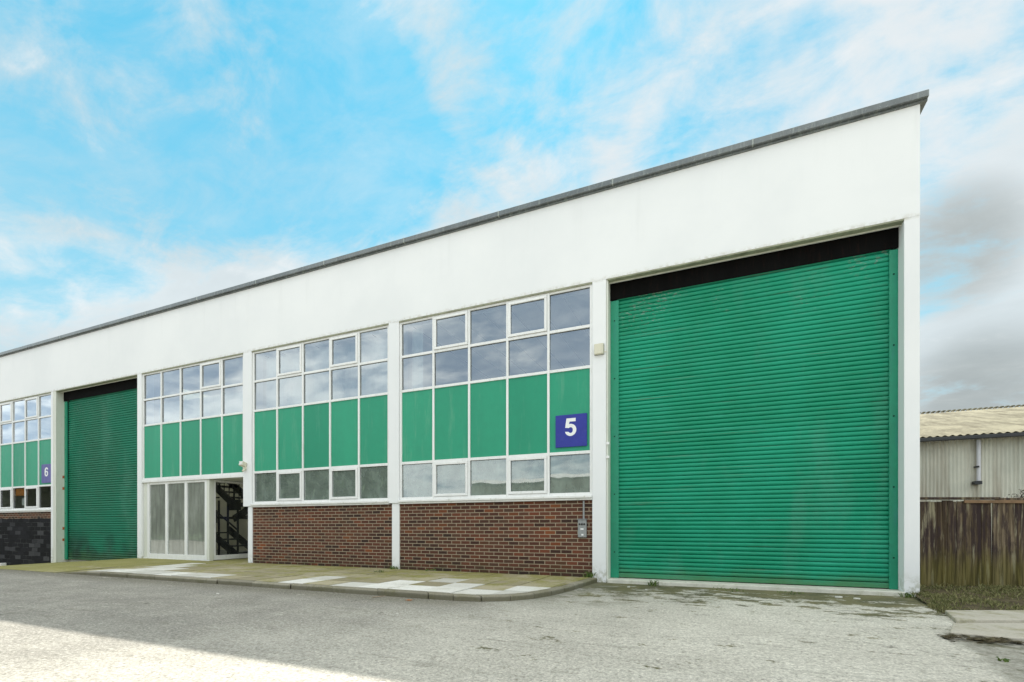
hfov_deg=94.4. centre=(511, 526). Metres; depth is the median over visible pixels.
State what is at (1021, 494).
shrub
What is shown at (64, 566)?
apron pavement
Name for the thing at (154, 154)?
sky
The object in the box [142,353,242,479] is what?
window
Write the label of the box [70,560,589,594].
pavement
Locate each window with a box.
[0,392,50,512]
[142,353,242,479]
[250,323,390,506]
[398,282,591,503]
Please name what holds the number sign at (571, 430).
attached to the warehouse
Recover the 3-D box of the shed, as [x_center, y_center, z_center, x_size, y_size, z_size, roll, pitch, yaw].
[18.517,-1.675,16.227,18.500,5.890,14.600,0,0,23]
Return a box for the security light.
[239,461,246,471]
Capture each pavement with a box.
[0,558,185,572]
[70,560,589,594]
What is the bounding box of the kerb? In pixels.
[57,571,596,601]
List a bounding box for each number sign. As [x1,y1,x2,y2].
[41,464,50,482]
[556,413,586,447]
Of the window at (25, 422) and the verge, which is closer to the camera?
the verge
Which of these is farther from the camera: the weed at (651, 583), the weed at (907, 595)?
the weed at (651, 583)
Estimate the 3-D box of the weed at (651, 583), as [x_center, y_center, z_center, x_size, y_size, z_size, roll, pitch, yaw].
[2.545,1.007,8.517,0.240,0.136,0.295,0,0,23]
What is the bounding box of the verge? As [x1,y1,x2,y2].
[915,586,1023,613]
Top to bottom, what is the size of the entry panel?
0.715 m
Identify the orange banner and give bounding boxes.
[16,488,23,495]
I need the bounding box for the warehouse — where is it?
[0,89,928,596]
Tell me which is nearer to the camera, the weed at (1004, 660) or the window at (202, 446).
the weed at (1004, 660)
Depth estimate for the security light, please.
12.71 m
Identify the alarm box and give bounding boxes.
[594,343,605,355]
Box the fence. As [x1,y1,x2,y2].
[920,497,1023,586]
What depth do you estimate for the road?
4.56 m
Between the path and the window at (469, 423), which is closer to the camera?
the path
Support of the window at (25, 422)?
in the warehouse
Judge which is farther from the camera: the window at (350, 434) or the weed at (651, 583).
the window at (350, 434)
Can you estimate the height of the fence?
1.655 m
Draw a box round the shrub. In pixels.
[1004,489,1023,497]
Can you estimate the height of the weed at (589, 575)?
0.145 m
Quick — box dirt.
[937,633,1023,644]
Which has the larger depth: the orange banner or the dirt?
the orange banner
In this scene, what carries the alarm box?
attached to the warehouse
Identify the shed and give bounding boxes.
[920,404,1023,543]
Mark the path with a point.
(1008, 624)
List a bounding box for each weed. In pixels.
[583,571,596,577]
[647,579,658,585]
[898,591,920,597]
[996,657,1009,661]
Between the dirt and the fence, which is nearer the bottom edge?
the dirt
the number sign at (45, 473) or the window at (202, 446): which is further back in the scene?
the number sign at (45, 473)
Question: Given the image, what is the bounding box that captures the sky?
[0,0,1023,413]
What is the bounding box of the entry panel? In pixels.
[577,501,586,537]
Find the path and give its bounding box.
[945,610,1023,641]
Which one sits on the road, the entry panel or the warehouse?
the warehouse
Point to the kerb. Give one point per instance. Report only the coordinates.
(457, 597)
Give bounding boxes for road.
[0,561,1023,681]

